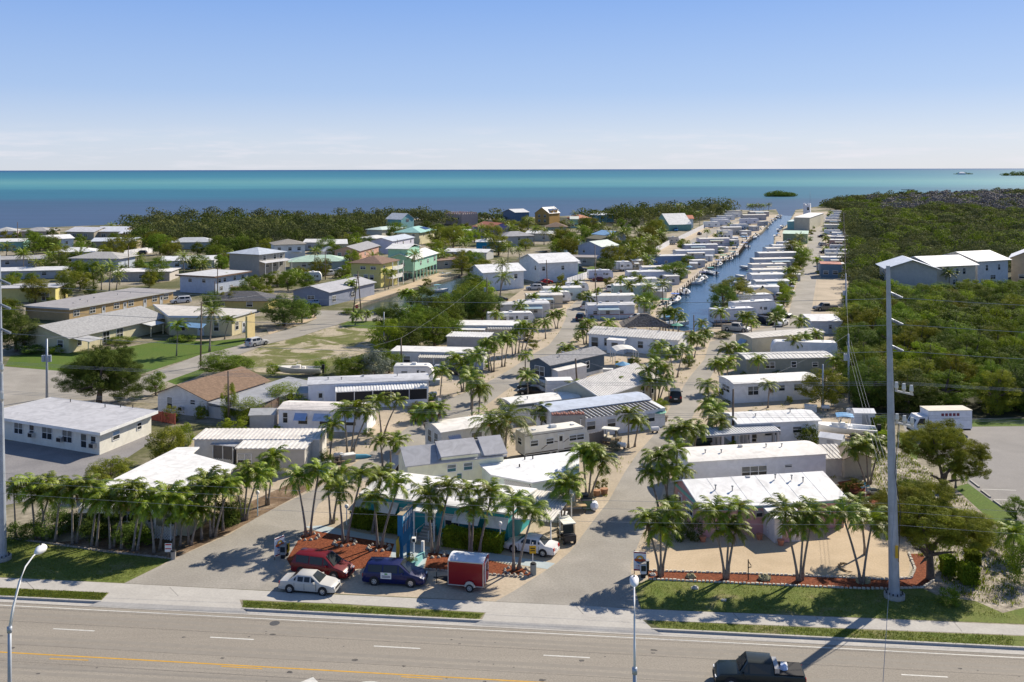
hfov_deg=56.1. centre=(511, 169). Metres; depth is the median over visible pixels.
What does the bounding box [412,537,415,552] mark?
mail post
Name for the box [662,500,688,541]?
bush
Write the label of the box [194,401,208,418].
bush
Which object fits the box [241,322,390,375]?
vacant lot
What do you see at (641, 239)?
coconut palm
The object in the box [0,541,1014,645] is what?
grass
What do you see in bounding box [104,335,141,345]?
bush
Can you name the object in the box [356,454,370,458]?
kayak
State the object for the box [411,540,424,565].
teal planter
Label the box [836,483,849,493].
bush
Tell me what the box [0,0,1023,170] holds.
sky
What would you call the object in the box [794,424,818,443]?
bush
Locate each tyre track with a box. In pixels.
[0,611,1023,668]
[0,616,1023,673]
[0,634,881,681]
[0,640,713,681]
[0,663,336,681]
[0,670,218,681]
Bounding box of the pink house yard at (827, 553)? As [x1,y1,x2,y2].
[635,516,909,578]
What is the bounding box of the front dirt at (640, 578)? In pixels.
[636,571,647,582]
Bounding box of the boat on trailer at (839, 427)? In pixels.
[818,412,880,439]
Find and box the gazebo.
[754,285,773,293]
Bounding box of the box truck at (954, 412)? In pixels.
[906,405,972,435]
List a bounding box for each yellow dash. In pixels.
[50,658,87,660]
[221,666,262,668]
[401,676,442,679]
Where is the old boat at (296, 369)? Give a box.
[278,364,324,373]
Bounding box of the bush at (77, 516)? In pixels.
[69,511,87,530]
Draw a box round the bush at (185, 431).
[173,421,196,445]
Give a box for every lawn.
[6,350,121,370]
[121,338,244,373]
[167,369,203,384]
[578,267,594,273]
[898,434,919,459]
[956,483,1023,542]
[972,418,1023,426]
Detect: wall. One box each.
[123,247,152,254]
[656,240,668,249]
[678,224,704,239]
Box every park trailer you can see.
[499,300,549,317]
[524,292,562,308]
[541,285,581,299]
[585,301,634,319]
[586,292,634,302]
[611,283,655,295]
[621,276,656,282]
[625,269,672,280]
[630,258,642,269]
[639,264,668,269]
[648,254,686,264]
[673,248,714,257]
[681,243,717,253]
[696,237,729,245]
[717,229,732,238]
[720,226,741,234]
[740,214,765,219]
[743,284,779,297]
[746,272,784,281]
[747,211,768,216]
[747,262,786,267]
[747,267,789,277]
[750,257,794,266]
[751,278,788,287]
[754,251,796,261]
[762,246,792,251]
[769,244,791,246]
[816,261,843,271]
[819,255,850,262]
[824,223,839,229]
[825,219,841,223]
[828,235,846,239]
[829,238,847,246]
[832,231,842,235]
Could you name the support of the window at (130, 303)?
in the motel block
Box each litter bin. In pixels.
[170,549,175,559]
[530,562,535,575]
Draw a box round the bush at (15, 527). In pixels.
[6,521,28,543]
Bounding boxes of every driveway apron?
[89,593,248,613]
[472,612,660,633]
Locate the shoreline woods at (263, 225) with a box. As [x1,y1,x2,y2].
[114,205,457,244]
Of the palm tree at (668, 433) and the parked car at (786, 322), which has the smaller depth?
the palm tree at (668, 433)
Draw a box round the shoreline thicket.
[576,196,741,222]
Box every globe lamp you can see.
[255,490,259,515]
[345,504,348,524]
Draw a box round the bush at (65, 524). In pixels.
[51,513,78,531]
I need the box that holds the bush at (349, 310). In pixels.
[338,307,366,314]
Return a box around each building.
[4,397,157,454]
[78,447,236,540]
[175,269,251,293]
[359,471,573,542]
[782,230,808,243]
[787,220,793,229]
[794,213,823,229]
[803,203,810,213]
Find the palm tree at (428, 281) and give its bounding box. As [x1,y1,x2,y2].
[422,277,431,285]
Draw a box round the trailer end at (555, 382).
[545,377,572,392]
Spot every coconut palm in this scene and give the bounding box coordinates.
[0,240,15,255]
[14,247,33,266]
[27,259,43,266]
[40,249,57,260]
[69,246,89,259]
[91,263,113,289]
[96,258,122,289]
[108,266,129,289]
[133,252,145,259]
[136,237,148,248]
[172,249,191,272]
[192,257,212,270]
[194,300,225,351]
[289,268,303,284]
[308,246,321,260]
[349,236,361,244]
[364,249,382,256]
[405,249,422,281]
[435,245,451,258]
[454,236,470,247]
[474,223,487,232]
[481,230,493,239]
[481,396,536,459]
[492,267,513,294]
[495,257,511,295]
[500,241,517,262]
[504,222,519,232]
[511,245,525,257]
[524,217,533,229]
[528,225,540,245]
[538,226,550,244]
[566,219,574,228]
[576,224,587,234]
[596,221,605,229]
[606,229,620,241]
[611,224,620,230]
[615,228,631,237]
[620,241,639,255]
[631,235,647,249]
[633,227,642,235]
[638,252,655,264]
[640,279,657,293]
[643,234,659,248]
[654,277,671,303]
[655,226,667,237]
[674,203,684,212]
[695,210,704,225]
[791,240,807,249]
[795,231,805,241]
[941,266,958,283]
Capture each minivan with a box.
[170,295,191,303]
[291,547,354,578]
[362,556,427,587]
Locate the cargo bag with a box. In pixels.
[779,661,787,670]
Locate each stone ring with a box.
[296,532,319,540]
[332,537,357,546]
[366,542,391,551]
[425,548,447,558]
[503,565,529,575]
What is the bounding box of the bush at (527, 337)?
[524,334,533,341]
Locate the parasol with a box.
[616,361,628,365]
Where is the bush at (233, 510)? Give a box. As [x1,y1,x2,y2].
[217,505,239,527]
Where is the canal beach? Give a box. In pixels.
[355,273,446,304]
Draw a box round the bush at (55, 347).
[48,345,63,354]
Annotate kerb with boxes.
[0,595,101,602]
[241,607,482,621]
[652,628,1023,649]
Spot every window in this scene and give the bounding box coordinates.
[14,423,22,434]
[29,425,34,431]
[41,427,52,439]
[42,293,49,300]
[57,340,62,347]
[62,430,72,443]
[73,310,79,316]
[80,433,86,448]
[90,307,95,312]
[90,435,95,442]
[96,511,112,520]
[103,330,109,342]
[112,429,119,440]
[116,328,122,337]
[116,508,138,521]
[128,300,133,305]
[137,421,141,430]
[162,514,173,524]
[167,396,172,409]
[190,399,195,404]
[214,323,218,330]
[235,322,238,329]
[237,454,251,463]
[246,302,252,306]
[282,412,287,422]
[298,416,307,424]
[307,295,314,299]
[346,419,355,425]
[403,356,409,362]
[427,428,431,442]
[434,432,437,443]
[444,513,458,525]
[447,464,456,472]
[463,462,472,470]
[471,431,482,438]
[535,365,544,376]
[539,412,546,424]
[586,420,595,430]
[591,337,597,346]
[607,418,615,426]
[637,341,642,348]
[646,413,654,421]
[686,499,692,517]
[722,383,729,393]
[741,465,766,475]
[748,386,758,395]
[764,426,780,435]
[765,362,774,368]
[779,384,784,390]
[784,464,792,467]
[791,361,796,367]
[792,426,801,432]
[794,383,802,390]
[812,362,817,366]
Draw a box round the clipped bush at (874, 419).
[871,415,885,428]
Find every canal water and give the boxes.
[363,241,585,312]
[662,215,791,331]
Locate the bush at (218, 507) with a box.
[211,497,238,527]
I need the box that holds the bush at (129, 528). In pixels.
[106,520,148,548]
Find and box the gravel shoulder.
[267,315,316,333]
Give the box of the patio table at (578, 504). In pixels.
[563,501,586,512]
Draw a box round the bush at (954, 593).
[937,586,963,607]
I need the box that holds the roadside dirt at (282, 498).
[54,482,311,557]
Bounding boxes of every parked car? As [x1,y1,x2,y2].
[278,569,340,595]
[306,299,319,304]
[448,365,462,375]
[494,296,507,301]
[504,532,559,557]
[517,380,544,388]
[517,385,544,394]
[530,281,546,285]
[541,279,552,283]
[592,276,607,281]
[680,437,711,445]
[774,318,788,326]
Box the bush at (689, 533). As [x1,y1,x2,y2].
[685,518,704,541]
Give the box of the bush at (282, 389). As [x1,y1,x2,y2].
[265,381,305,405]
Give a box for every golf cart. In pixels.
[556,515,575,544]
[601,426,621,442]
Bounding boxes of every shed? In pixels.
[248,408,277,427]
[293,386,307,400]
[638,304,650,314]
[654,289,666,298]
[689,262,697,268]
[705,254,712,260]
[792,273,800,280]
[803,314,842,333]
[817,444,841,476]
[818,431,845,444]
[819,261,841,277]
[836,444,872,476]
[851,408,875,424]
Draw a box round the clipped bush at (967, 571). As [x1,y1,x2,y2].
[956,559,980,584]
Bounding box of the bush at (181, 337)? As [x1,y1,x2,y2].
[168,333,198,340]
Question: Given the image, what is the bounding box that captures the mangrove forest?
[819,187,1023,287]
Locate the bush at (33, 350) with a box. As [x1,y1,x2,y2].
[19,344,45,354]
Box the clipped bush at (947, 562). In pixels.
[938,553,956,575]
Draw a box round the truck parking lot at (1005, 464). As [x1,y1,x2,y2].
[902,421,1023,522]
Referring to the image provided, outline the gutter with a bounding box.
[0,598,1023,654]
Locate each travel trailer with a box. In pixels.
[304,270,321,281]
[486,310,534,324]
[515,421,588,456]
[517,298,549,309]
[539,290,573,301]
[565,281,588,291]
[587,269,612,278]
[614,260,632,270]
[667,236,678,243]
[703,221,719,227]
[708,306,757,322]
[710,217,727,220]
[712,219,729,225]
[716,215,734,219]
[723,213,740,216]
[725,210,741,213]
[728,299,775,314]
[730,223,748,228]
[736,292,773,300]
[739,218,758,224]
[770,339,836,355]
[776,241,791,243]
[824,229,840,234]
[824,248,848,254]
[825,252,846,255]
[826,217,840,219]
[830,244,844,248]
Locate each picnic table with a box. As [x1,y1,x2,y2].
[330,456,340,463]
[601,439,614,445]
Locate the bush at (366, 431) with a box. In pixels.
[362,427,374,434]
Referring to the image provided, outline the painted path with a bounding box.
[306,525,554,568]
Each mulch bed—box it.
[287,531,393,568]
[425,553,529,575]
[648,554,929,588]
[838,480,867,494]
[847,493,877,506]
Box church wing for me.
[153,304,256,339]
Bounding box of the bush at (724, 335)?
[714,331,732,338]
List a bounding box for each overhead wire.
[0,361,1017,388]
[0,390,1015,420]
[0,393,1019,423]
[1,309,1015,331]
[5,473,1014,511]
[6,493,1015,533]
[7,392,1023,422]
[8,364,1010,390]
[10,481,1022,520]
[11,333,1017,358]
[12,363,1013,389]
[18,285,1012,304]
[575,358,727,388]
[848,351,887,493]
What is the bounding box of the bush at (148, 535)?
[133,524,155,544]
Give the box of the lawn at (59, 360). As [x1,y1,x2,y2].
[6,350,121,370]
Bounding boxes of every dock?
[656,294,673,310]
[668,286,682,295]
[676,276,694,289]
[690,266,705,278]
[703,260,720,269]
[719,253,735,261]
[736,241,746,254]
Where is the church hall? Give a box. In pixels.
[14,306,164,352]
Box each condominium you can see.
[876,255,940,289]
[910,255,978,288]
[944,250,1011,283]
[1009,249,1023,281]
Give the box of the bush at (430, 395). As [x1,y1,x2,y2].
[428,391,435,400]
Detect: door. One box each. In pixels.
[143,298,146,306]
[146,514,153,533]
[197,327,203,335]
[242,321,244,332]
[317,391,323,400]
[415,368,420,372]
[425,513,435,526]
[678,492,681,501]
[781,519,791,541]
[828,324,832,333]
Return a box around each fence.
[151,411,175,424]
[261,397,278,407]
[567,272,586,281]
[589,430,603,443]
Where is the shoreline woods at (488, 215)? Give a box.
[471,208,506,222]
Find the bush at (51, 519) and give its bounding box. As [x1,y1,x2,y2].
[25,505,78,539]
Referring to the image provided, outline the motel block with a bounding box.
[22,288,175,320]
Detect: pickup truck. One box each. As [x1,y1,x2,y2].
[322,269,335,275]
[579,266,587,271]
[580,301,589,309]
[712,651,806,681]
[722,322,750,332]
[812,302,837,310]
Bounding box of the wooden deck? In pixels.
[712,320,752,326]
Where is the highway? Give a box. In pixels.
[0,602,1023,681]
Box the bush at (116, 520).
[103,515,125,531]
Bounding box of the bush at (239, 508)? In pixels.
[228,494,250,518]
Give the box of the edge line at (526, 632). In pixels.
[3,605,1023,657]
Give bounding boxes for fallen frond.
[838,562,852,571]
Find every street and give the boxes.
[126,219,738,590]
[497,215,826,608]
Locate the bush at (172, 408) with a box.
[163,405,181,421]
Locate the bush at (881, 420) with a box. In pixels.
[874,414,886,430]
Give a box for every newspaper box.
[279,543,286,558]
[284,541,289,555]
[640,562,646,577]
[643,559,648,574]
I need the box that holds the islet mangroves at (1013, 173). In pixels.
[1001,171,1023,175]
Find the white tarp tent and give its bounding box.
[385,450,398,471]
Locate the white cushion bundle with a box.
[590,501,597,510]
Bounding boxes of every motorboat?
[431,284,447,292]
[656,314,669,319]
[659,298,671,308]
[660,297,678,303]
[665,316,688,325]
[671,293,680,303]
[680,287,690,294]
[687,279,702,284]
[693,277,704,280]
[698,271,707,279]
[703,267,718,274]
[714,259,722,266]
[735,274,746,277]
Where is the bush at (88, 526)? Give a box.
[75,516,111,542]
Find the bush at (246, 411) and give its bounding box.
[230,396,272,423]
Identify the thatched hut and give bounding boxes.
[619,313,669,330]
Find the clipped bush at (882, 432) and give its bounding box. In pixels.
[868,428,886,440]
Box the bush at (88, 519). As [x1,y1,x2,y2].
[80,513,111,532]
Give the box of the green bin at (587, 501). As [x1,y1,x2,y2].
[582,497,592,509]
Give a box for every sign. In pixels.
[165,543,171,557]
[274,534,283,559]
[396,504,412,557]
[529,543,535,561]
[634,550,645,573]
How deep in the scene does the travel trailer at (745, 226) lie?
528.26 m
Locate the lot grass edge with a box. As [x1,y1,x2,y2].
[342,321,393,328]
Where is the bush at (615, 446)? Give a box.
[607,439,620,451]
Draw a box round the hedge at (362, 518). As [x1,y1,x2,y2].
[349,506,397,534]
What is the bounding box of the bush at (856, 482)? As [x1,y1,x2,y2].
[844,478,866,488]
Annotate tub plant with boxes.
[595,481,601,488]
[600,478,607,486]
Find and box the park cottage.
[395,435,507,480]
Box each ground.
[0,206,1023,635]
[142,212,724,252]
[162,212,917,600]
[836,446,1023,612]
[848,228,1023,423]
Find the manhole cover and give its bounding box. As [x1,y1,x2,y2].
[270,621,279,625]
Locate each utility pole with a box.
[41,339,51,397]
[200,302,201,366]
[227,371,229,422]
[351,274,357,322]
[357,271,361,318]
[400,338,401,362]
[575,359,577,379]
[731,389,733,442]
[822,364,823,410]
[842,234,846,262]
[842,274,849,315]
[844,334,849,403]
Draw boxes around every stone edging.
[10,537,170,558]
[425,568,531,576]
[649,552,915,579]
[649,577,936,589]
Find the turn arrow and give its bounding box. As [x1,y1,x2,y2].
[302,677,317,681]
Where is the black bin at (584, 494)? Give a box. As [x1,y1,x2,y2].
[581,492,588,500]
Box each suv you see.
[138,250,147,254]
[244,336,268,346]
[526,284,541,289]
[575,312,585,320]
[668,388,682,401]
[755,315,774,324]
[771,309,792,317]
[818,242,828,245]
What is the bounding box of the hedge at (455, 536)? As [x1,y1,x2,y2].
[441,524,505,553]
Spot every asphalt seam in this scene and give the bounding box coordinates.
[0,620,1017,675]
[0,643,686,681]
[0,660,353,681]
[2,607,1021,659]
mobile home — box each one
[193,428,325,463]
[235,440,312,472]
[277,400,375,432]
[307,373,429,406]
[391,346,486,369]
[423,415,503,443]
[446,331,493,346]
[456,320,527,340]
[479,451,578,501]
[499,392,580,424]
[527,346,606,382]
[534,392,664,434]
[587,326,687,353]
[674,440,827,479]
[718,372,819,402]
[721,409,821,443]
[734,328,825,351]
[735,351,832,374]
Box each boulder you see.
[685,573,696,578]
[758,574,770,580]
[855,577,870,583]
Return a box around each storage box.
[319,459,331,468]
[339,452,355,462]
[430,378,439,384]
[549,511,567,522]
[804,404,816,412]
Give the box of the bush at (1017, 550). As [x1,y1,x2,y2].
[997,533,1023,585]
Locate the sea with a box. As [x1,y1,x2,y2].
[0,168,1023,228]
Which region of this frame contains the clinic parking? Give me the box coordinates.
[5,435,153,504]
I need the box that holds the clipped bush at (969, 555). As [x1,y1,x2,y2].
[962,548,981,564]
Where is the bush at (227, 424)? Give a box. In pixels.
[217,415,248,427]
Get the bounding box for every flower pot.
[700,535,705,541]
[756,533,762,539]
[777,538,783,545]
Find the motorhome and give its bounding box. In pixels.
[394,362,433,382]
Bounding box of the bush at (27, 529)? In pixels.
[19,519,43,540]
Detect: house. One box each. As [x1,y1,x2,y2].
[0,227,20,237]
[0,238,28,250]
[1,255,47,266]
[1,266,70,278]
[1,283,67,301]
[19,227,59,237]
[40,234,73,246]
[51,247,98,259]
[65,227,104,239]
[67,252,138,270]
[91,237,142,249]
[98,226,132,237]
[113,268,179,280]
[118,230,130,236]
[151,366,307,420]
[162,255,216,268]
[171,237,216,248]
[206,291,280,310]
[229,247,290,276]
[269,239,305,258]
[288,255,347,269]
[291,276,375,305]
[303,239,318,249]
[319,239,347,248]
[320,246,332,254]
[334,241,380,260]
[348,255,403,287]
[361,235,387,240]
[365,226,404,235]
[371,234,413,253]
[385,243,437,280]
[386,213,414,228]
[395,226,435,243]
[431,256,467,268]
[444,248,494,259]
[445,211,477,224]
[467,263,526,289]
[472,221,512,236]
[475,238,505,250]
[496,231,535,245]
[503,209,528,224]
[518,252,579,281]
[525,230,556,240]
[535,207,559,224]
[545,222,567,230]
[551,363,656,399]
[566,214,590,224]
[569,216,578,227]
[573,255,597,265]
[577,239,618,259]
[587,213,613,221]
[587,235,618,242]
[592,230,625,243]
[657,213,691,230]
[671,471,847,542]
[686,215,693,227]
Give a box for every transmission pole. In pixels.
[0,255,11,562]
[884,265,913,601]
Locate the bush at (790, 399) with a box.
[786,396,792,402]
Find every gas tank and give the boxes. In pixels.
[618,442,626,448]
[651,426,659,432]
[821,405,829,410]
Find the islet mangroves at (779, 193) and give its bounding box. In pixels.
[763,190,797,196]
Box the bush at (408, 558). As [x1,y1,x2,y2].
[404,553,417,562]
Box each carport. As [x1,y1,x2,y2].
[610,345,638,363]
[685,424,780,446]
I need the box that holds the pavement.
[0,578,1023,634]
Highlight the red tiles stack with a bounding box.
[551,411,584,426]
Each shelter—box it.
[651,287,667,297]
[656,281,672,291]
[663,274,678,284]
[688,259,704,267]
[718,246,725,252]
[729,239,738,245]
[739,230,751,235]
[748,226,758,230]
[757,221,767,225]
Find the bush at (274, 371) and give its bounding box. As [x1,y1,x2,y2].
[266,363,279,375]
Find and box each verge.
[0,540,170,582]
[635,579,1023,623]
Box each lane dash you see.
[53,628,94,630]
[210,637,253,639]
[375,646,419,648]
[543,655,589,657]
[901,674,946,676]
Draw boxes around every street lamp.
[7,544,46,681]
[629,575,638,681]
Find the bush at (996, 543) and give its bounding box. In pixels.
[977,522,1005,549]
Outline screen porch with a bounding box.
[210,442,240,464]
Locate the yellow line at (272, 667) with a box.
[0,651,535,681]
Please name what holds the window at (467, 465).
in the park cottage
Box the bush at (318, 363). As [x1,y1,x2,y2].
[310,359,329,372]
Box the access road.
[3,311,399,407]
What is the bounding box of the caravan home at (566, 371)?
[551,362,587,380]
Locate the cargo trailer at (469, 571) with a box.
[434,551,488,592]
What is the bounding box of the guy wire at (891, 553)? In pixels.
[883,424,899,678]
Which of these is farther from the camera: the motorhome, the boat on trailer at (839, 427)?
the motorhome
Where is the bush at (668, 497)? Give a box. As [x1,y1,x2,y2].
[660,494,676,508]
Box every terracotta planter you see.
[593,489,600,496]
[600,487,607,494]
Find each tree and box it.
[0,229,11,238]
[1,274,18,285]
[2,298,25,316]
[2,303,17,322]
[2,308,39,351]
[5,477,28,537]
[6,274,19,283]
[7,472,48,538]
[10,231,21,237]
[10,270,22,280]
[18,487,53,539]
[20,231,47,254]
[20,276,50,302]
[21,271,39,281]
[24,229,38,236]
[31,470,68,538]
[35,478,82,541]
[36,259,50,266]
[38,235,61,252]
[45,235,62,245]
[45,254,69,265]
[46,228,59,234]
[46,244,70,263]
[50,345,149,402]
[54,268,77,282]
[54,476,89,544]
[56,274,75,297]
[62,261,85,277]
[64,472,106,543]
[66,253,77,261]
[69,270,92,289]
[71,240,87,246]
[72,259,87,272]
[74,234,86,243]
[78,478,113,545]
[79,490,112,546]
[81,258,106,285]
[82,240,96,247]
[82,282,99,294]
[84,455,137,481]
[85,482,129,549]
[96,244,112,251]
[101,237,127,252]
[102,488,130,548]
[106,233,122,236]
[109,477,150,548]
[116,235,140,249]
[121,482,152,550]
[128,486,168,552]
[129,226,150,243]
[129,259,146,267]
[129,493,156,550]
[139,270,158,287]
[142,370,167,395]
[143,229,166,246]
[144,425,187,459]
[145,266,166,279]
[146,232,173,254]
[146,479,188,550]
[147,256,171,268]
[157,241,183,255]
[161,491,206,545]
[163,487,197,549]
[164,237,180,249]
[165,318,190,355]
[167,482,204,544]
[180,499,217,545]
[184,256,197,268]
[185,475,218,539]
[187,464,228,536]
[189,254,211,270]
[190,241,204,254]
[197,349,258,373]
[197,473,239,535]
[199,290,221,306]
[202,243,216,254]
[205,244,230,259]
[206,235,223,252]
[210,471,244,536]
[211,468,240,530]
[213,254,228,268]
[219,290,236,297]
[219,315,236,339]
[219,382,238,418]
[220,236,240,252]
[221,472,251,520]
[228,285,241,290]
[230,234,249,248]
[231,459,261,520]
[233,282,250,290]
[237,237,259,250]
[239,276,263,291]
[241,462,277,520]
[250,274,264,289]
[254,455,279,505]
[256,444,290,505]
[258,238,272,248]
[259,284,273,293]
[260,293,307,325]
[261,273,274,286]
[266,270,285,286]
[277,463,318,536]
[278,269,297,289]
[281,268,302,279]
[290,297,312,322]
[292,266,309,279]
[296,272,315,287]
[301,457,334,535]
[307,257,331,275]
[308,303,320,316]
[313,235,335,252]
[315,471,338,524]
[318,414,346,454]
[318,448,334,467]
[320,475,356,542]
[325,459,356,523]
[326,244,343,254]
[329,400,358,452]
[330,352,373,375]
[332,267,350,279]
[335,274,352,280]
[337,399,371,451]
[340,261,351,274]
[341,232,350,240]
[342,249,362,265]
[344,278,357,290]
[345,462,377,542]
[347,232,360,244]
[349,309,364,324]
[350,225,365,235]
[353,402,379,452]
[356,488,388,547]
[358,348,393,374]
[360,235,374,241]
[361,310,373,320]
[364,392,393,433]
[364,462,395,533]
[365,318,404,349]
[367,432,394,467]
[373,301,406,337]
[374,349,404,372]
[379,268,390,289]
[379,470,415,547]
[382,430,411,453]
[383,392,408,433]
[385,269,396,288]
[386,220,408,235]
[391,321,422,345]
[392,303,425,332]
[396,288,411,305]
[398,311,433,345]
[402,289,415,306]
[406,285,448,313]
[406,401,421,420]
[408,404,432,427]
[409,476,447,552]
[410,306,429,324]
[414,401,443,421]
[418,305,447,334]
[420,310,452,345]
[421,219,431,227]
[424,226,447,240]
[425,239,444,250]
[425,399,450,420]
[428,292,454,309]
[428,297,462,328]
[429,361,453,397]
[429,475,465,552]
[430,223,444,232]
[437,237,449,248]
[440,318,467,339]
[441,223,467,247]
[444,351,466,391]
[445,298,468,321]
[448,286,470,312]
[450,254,473,274]
[451,284,485,319]
[451,478,486,551]
[452,249,472,262]
[453,278,486,300]
[453,358,469,391]
[454,226,474,244]
[455,495,492,551]
[456,368,485,415]
[458,272,482,288]
[458,365,482,408]
[461,350,483,390]
[464,262,480,282]
[464,285,493,308]
[464,346,489,403]
[465,250,484,263]
[465,288,499,319]
[468,403,508,438]
[469,276,492,287]
[469,378,493,411]
[470,229,480,241]
[471,279,496,297]
[471,477,507,552]
[474,257,491,264]
[477,338,498,370]
[479,335,494,371]
[480,223,506,236]
[482,294,504,312]
[484,336,504,371]
[485,233,509,255]
[489,310,503,319]
[493,485,535,570]
[495,331,510,366]
[499,333,517,366]
[504,330,520,355]
[505,219,519,228]
[510,326,524,353]
[512,299,528,310]
[512,319,530,352]
[514,223,525,232]
[514,495,551,569]
[515,367,538,394]
[517,238,533,249]
[517,350,533,366]
[519,322,533,352]
[520,216,536,229]
[524,324,540,350]
[526,292,540,298]
[528,339,539,348]
[531,401,551,424]
[536,317,552,338]
[542,472,582,524]
[544,309,560,328]
[548,226,575,245]
[548,238,563,252]
[548,285,562,292]
[552,308,566,328]
[554,466,587,524]
[555,235,579,254]
[555,273,566,285]
[556,341,577,353]
[563,231,585,251]
[564,441,600,491]
[571,279,581,285]
[572,330,583,340]
[574,323,589,343]
[575,217,591,231]
[576,442,607,496]
[578,317,596,343]
[579,291,592,300]
[580,227,593,241]
[585,217,597,228]
[587,446,620,496]
[590,223,604,232]
[593,287,602,292]
[594,257,615,269]
[600,244,621,262]
[600,317,618,326]
[603,277,613,286]
[610,245,626,259]
[611,255,626,261]
[613,405,644,447]
[615,275,628,292]
[616,217,626,226]
[619,224,632,232]
[619,239,633,249]
[623,280,636,292]
[624,238,646,255]
[626,414,650,446]
[627,251,641,260]
[628,218,640,229]
[628,356,640,363]
[628,507,661,575]
[630,294,641,312]
[635,274,644,282]
[635,364,657,397]
[635,515,681,576]
[636,225,660,244]
[636,296,651,312]
[636,466,664,509]
[637,289,660,314]
[638,446,677,495]
[640,375,660,398]
[641,245,660,262]
[644,237,662,247]
[645,217,668,232]
[646,349,660,360]
[646,357,665,400]
[649,339,669,359]
[653,374,676,400]
[654,362,674,399]
[655,307,672,330]
[655,494,691,575]
[656,233,668,242]
[656,261,690,280]
[656,398,668,409]
[657,460,683,498]
[658,347,680,376]
[660,423,685,444]
[660,438,691,493]
[663,308,677,330]
[668,306,683,330]
[668,416,699,446]
[669,458,696,484]
[672,342,695,376]
[674,312,688,331]
[676,238,690,246]
[678,240,685,248]
[680,254,694,265]
[681,355,696,367]
[683,330,698,354]
[684,419,709,446]
[689,495,735,579]
[691,332,708,357]
[693,318,708,334]
[694,378,721,426]
[694,398,722,425]
[696,327,713,343]
[701,393,723,426]
[701,398,728,426]
[704,410,736,444]
[706,356,728,375]
[707,282,739,307]
[709,276,756,300]
[710,306,729,330]
[710,512,753,579]
[717,340,736,364]
[718,355,741,375]
[721,495,757,579]
[728,341,748,353]
[735,311,750,332]
[740,311,757,332]
[744,318,760,331]
[748,353,767,373]
[758,378,780,407]
[762,492,807,580]
[766,311,784,329]
[770,306,787,318]
[776,293,791,305]
[777,279,790,291]
[779,285,795,300]
[781,266,793,273]
[783,238,804,252]
[783,272,797,284]
[784,277,798,284]
[784,335,805,348]
[785,515,823,580]
[789,265,804,275]
[790,267,798,277]
[790,314,809,328]
[791,254,808,268]
[794,247,802,254]
[794,248,812,260]
[794,331,812,339]
[795,367,848,404]
[795,495,833,580]
[808,327,822,339]
[811,257,821,272]
[822,236,829,245]
[823,355,840,372]
[825,496,868,583]
[827,302,859,317]
[831,321,881,356]
[832,322,876,344]
[832,345,881,373]
[834,304,875,324]
[834,343,881,397]
[838,437,870,482]
[839,301,880,325]
[840,287,860,303]
[840,308,870,330]
[842,285,868,302]
[842,290,877,306]
[842,356,893,406]
[843,492,878,554]
[845,299,879,307]
[846,341,886,356]
[846,431,885,484]
[847,292,866,303]
[848,280,865,288]
[848,505,887,583]
[852,329,885,347]
[853,306,885,335]
[860,284,884,303]
[861,478,1002,579]
[862,294,880,307]
[862,432,886,483]
[864,356,921,402]
[865,349,884,361]
[867,278,885,287]
[871,316,915,349]
[872,286,895,303]
[873,341,901,349]
[873,368,943,413]
[875,309,914,341]
[877,298,899,308]
[877,310,921,332]
[877,359,917,377]
[879,290,906,303]
[879,330,924,359]
[881,299,909,312]
[882,317,921,344]
[883,345,912,363]
[885,279,904,290]
[891,287,909,296]
[891,293,912,308]
[891,302,917,316]
[895,418,992,496]
[896,283,915,296]
[897,478,933,498]
[898,319,941,347]
[899,357,946,401]
[903,337,949,350]
[904,301,924,310]
[905,294,927,310]
[905,340,949,364]
[908,284,929,302]
[911,300,955,325]
[911,309,943,324]
[911,333,969,360]
[912,283,934,294]
[912,344,957,380]
[913,293,928,302]
[916,295,950,307]
[918,316,954,337]
[920,367,978,405]
[924,289,955,305]
[924,328,958,347]
[930,285,946,293]
[931,281,950,289]
[931,309,977,325]
[933,290,968,307]
[936,319,976,335]
[936,356,983,379]
[937,298,960,311]
[938,352,977,397]
[942,291,967,303]
[943,325,976,348]
[943,458,968,487]
[944,281,966,290]
[944,346,986,374]
[947,332,1004,365]
[952,300,969,308]
[953,289,982,304]
[953,303,990,320]
[954,311,975,321]
[955,278,980,288]
[959,281,977,294]
[959,287,975,302]
[960,329,1003,364]
[962,296,988,305]
[964,312,1001,330]
[964,322,985,334]
[965,359,1009,404]
[968,369,1023,415]
[970,284,996,299]
[970,364,1005,383]
[973,289,996,304]
[974,352,1020,369]
[977,279,998,286]
[979,281,998,288]
[980,304,1009,325]
[981,324,1018,348]
[981,326,1007,341]
[984,344,1023,364]
[988,300,1023,326]
[989,284,1017,294]
[989,318,1019,337]
[990,278,1006,286]
[990,293,1012,309]
[990,334,1023,363]
[992,352,1023,399]
[995,520,1023,555]
[997,316,1023,326]
[998,292,1012,299]
[998,294,1023,309]
[1000,494,1023,519]
[1001,281,1020,295]
[1005,364,1023,411]
[1006,309,1023,320]
[1008,293,1021,307]
[1011,315,1023,337]
[1011,331,1023,350]
[1015,308,1023,314]
[1016,279,1023,289]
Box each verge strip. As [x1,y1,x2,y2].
[1,588,107,599]
[243,600,483,618]
[649,621,1023,645]

